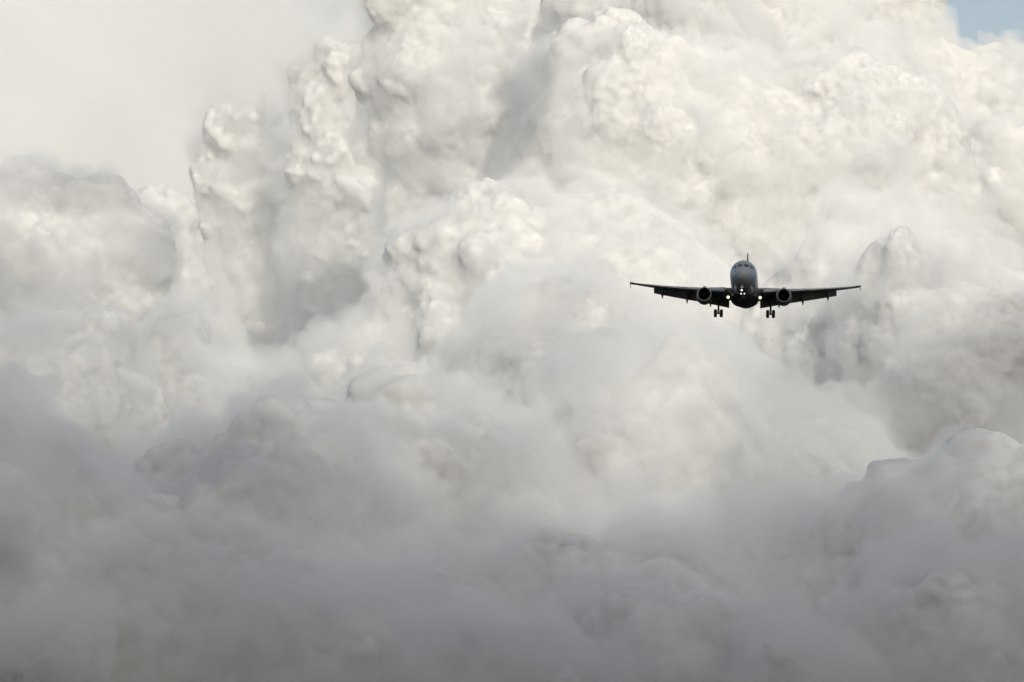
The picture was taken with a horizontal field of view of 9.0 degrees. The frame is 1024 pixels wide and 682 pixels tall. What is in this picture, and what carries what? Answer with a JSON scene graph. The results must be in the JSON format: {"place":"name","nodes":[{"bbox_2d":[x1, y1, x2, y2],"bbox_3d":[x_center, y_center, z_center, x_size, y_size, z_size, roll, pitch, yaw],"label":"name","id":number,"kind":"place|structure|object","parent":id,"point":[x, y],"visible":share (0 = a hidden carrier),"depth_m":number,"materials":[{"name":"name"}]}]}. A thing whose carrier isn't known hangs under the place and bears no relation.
{"place":"outdoors","nodes":[
{"label":"outdoors","id":0,"kind":"place"},
{"bbox_2d":[0,623,94,681],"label":"cloud","id":1,"kind":"structure","parent":0,"point":[65,655],"depth_m":9436.52,"materials":[{"name":"grey"}]},
{"bbox_2d":[0,305,169,494],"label":"cloud","id":2,"kind":"structure","parent":0,"point":[84,389],"depth_m":10372.88,"materials":[{"name":"grey"}]},
{"bbox_2d":[0,154,176,345],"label":"cloud","id":3,"kind":"structure","parent":0,"point":[69,245],"depth_m":10777.43,"materials":[{"name":"grey"}]},
{"bbox_2d":[135,184,248,370],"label":"cloud","id":4,"kind":"structure","parent":0,"point":[193,289],"depth_m":11830.32,"materials":[{"name":"grey"}]},
{"bbox_2d":[135,312,306,449],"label":"cloud","id":5,"kind":"structure","parent":0,"point":[208,398],"depth_m":10567.27,"materials":[{"name":"grey"}]},
{"bbox_2d":[189,87,302,382],"bbox_3d":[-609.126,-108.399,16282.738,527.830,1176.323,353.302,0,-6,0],"label":"cloud","id":6,"kind":"structure","parent":0,"point":[248,212],"depth_m":16215.22,"materials":[{"name":"grey"}]},
{"bbox_2d":[128,394,396,576],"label":"cloud","id":7,"kind":"structure","parent":0,"point":[295,473],"depth_m":9781.84,"materials":[{"name":"grey"}]},
{"bbox_2d":[0,427,619,681],"bbox_3d":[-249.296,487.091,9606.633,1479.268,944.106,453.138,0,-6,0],"label":"cloud","id":8,"kind":"structure","parent":0,"point":[146,592],"depth_m":9538.88,"materials":[{"name":"grey"}]},
{"bbox_2d":[282,36,385,388],"bbox_3d":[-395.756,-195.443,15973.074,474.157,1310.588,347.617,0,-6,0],"label":"cloud","id":9,"kind":"structure","parent":0,"point":[334,174],"depth_m":15892.24,"materials":[{"name":"grey"}]},
{"bbox_2d":[354,552,532,630],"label":"cloud","id":10,"kind":"structure","parent":0,"point":[439,582],"depth_m":9728.96,"materials":[{"name":"grey"}]},
{"bbox_2d":[348,0,544,263],"bbox_3d":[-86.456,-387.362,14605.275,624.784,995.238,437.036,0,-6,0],"label":"cloud","id":11,"kind":"structure","parent":0,"point":[449,94],"depth_m":14519.47,"materials":[{"name":"grey"}]},
{"bbox_2d":[345,364,566,573],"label":"cloud","id":12,"kind":"structure","parent":0,"point":[466,485],"depth_m":10007.74,"materials":[{"name":"grey"}]},
{"bbox_2d":[0,0,1023,233],"label":"sky","id":13,"kind":"structure","parent":0,"point":[124,88],"materials":[{"name":"white"}]},
{"bbox_2d":[295,178,750,409],"bbox_3d":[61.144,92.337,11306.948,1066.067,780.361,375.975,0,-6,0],"label":"cloud","id":14,"kind":"structure","parent":0,"point":[466,260],"depth_m":11267.59,"materials":[{"name":"grey"}]},
{"bbox_2d":[440,274,705,451],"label":"cloud","id":15,"kind":"structure","parent":0,"point":[526,358],"depth_m":10817.27,"materials":[{"name":"grey"}]},
{"bbox_2d":[531,333,767,552],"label":"cloud","id":16,"kind":"structure","parent":0,"point":[662,438],"depth_m":10221.85,"materials":[{"name":"grey"}]},
{"bbox_2d":[573,583,766,681],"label":"cloud","id":17,"kind":"structure","parent":0,"point":[635,632],"depth_m":9660.95,"materials":[{"name":"grey"}]},
{"bbox_2d":[630,0,774,64],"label":"cloud","id":18,"kind":"structure","parent":0,"point":[714,25],"depth_m":13141.74,"materials":[{"name":"grey"}]},
{"bbox_2d":[540,0,915,91],"bbox_3d":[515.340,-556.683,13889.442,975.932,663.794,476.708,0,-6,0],"label":"cloud","id":19,"kind":"structure","parent":0,"point":[785,32],"depth_m":13791.67,"materials":[{"name":"grey"}]},
{"bbox_2d":[630,253,860,317],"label":"airliner","id":20,"kind":"object","parent":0,"point":[744,291],"visible":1,"depth_m":945.42,"materials":[{"name":"grey metal"}]},
{"bbox_2d":[474,428,1023,681],"bbox_3d":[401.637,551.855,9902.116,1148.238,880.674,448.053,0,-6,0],"label":"cloud","id":21,"kind":"structure","parent":0,"point":[956,500],"depth_m":9830.39,"materials":[{"name":"grey"}]},
{"bbox_2d":[507,6,1023,287],"bbox_3d":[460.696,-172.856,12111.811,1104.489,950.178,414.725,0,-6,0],"label":"cloud","id":22,"kind":"structure","parent":0,"point":[730,155],"depth_m":12039.50,"materials":[{"name":"grey"}]},
{"bbox_2d":[763,640,831,681],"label":"cloud","id":23,"kind":"structure","parent":0,"point":[783,664],"depth_m":9530.65,"materials":[{"name":"grey"}]},
{"bbox_2d":[735,407,879,558],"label":"cloud","id":24,"kind":"structure","parent":0,"point":[814,466],"depth_m":10401.90,"materials":[{"name":"grey"}]},
{"bbox_2d":[735,195,1023,420],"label":"cloud","id":25,"kind":"structure","parent":0,"point":[779,373],"depth_m":11144.78,"materials":[{"name":"grey"}]},
{"bbox_2d":[824,226,1023,459],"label":"cloud","id":26,"kind":"structure","parent":0,"point":[924,346],"depth_m":10852.69,"materials":[{"name":"grey"}]},
{"bbox_2d":[827,564,1023,681],"bbox_3d":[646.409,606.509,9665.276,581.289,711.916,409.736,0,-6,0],"label":"cloud","id":27,"kind":"structure","parent":0,"point":[941,623],"depth_m":9600.97,"materials":[{"name":"grey"}]},
{"bbox_2d":[861,0,1023,128],"bbox_3d":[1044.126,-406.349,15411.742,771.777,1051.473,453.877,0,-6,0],"label":"cloud","id":28,"kind":"structure","parent":0,"point":[978,83],"depth_m":15364.96,"materials":[{"name":"grey"}]},
{"bbox_2d":[968,116,1023,263],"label":"cloud","id":29,"kind":"structure","parent":0,"point":[997,145],"depth_m":12616.32,"materials":[{"name":"grey"}]}
]}

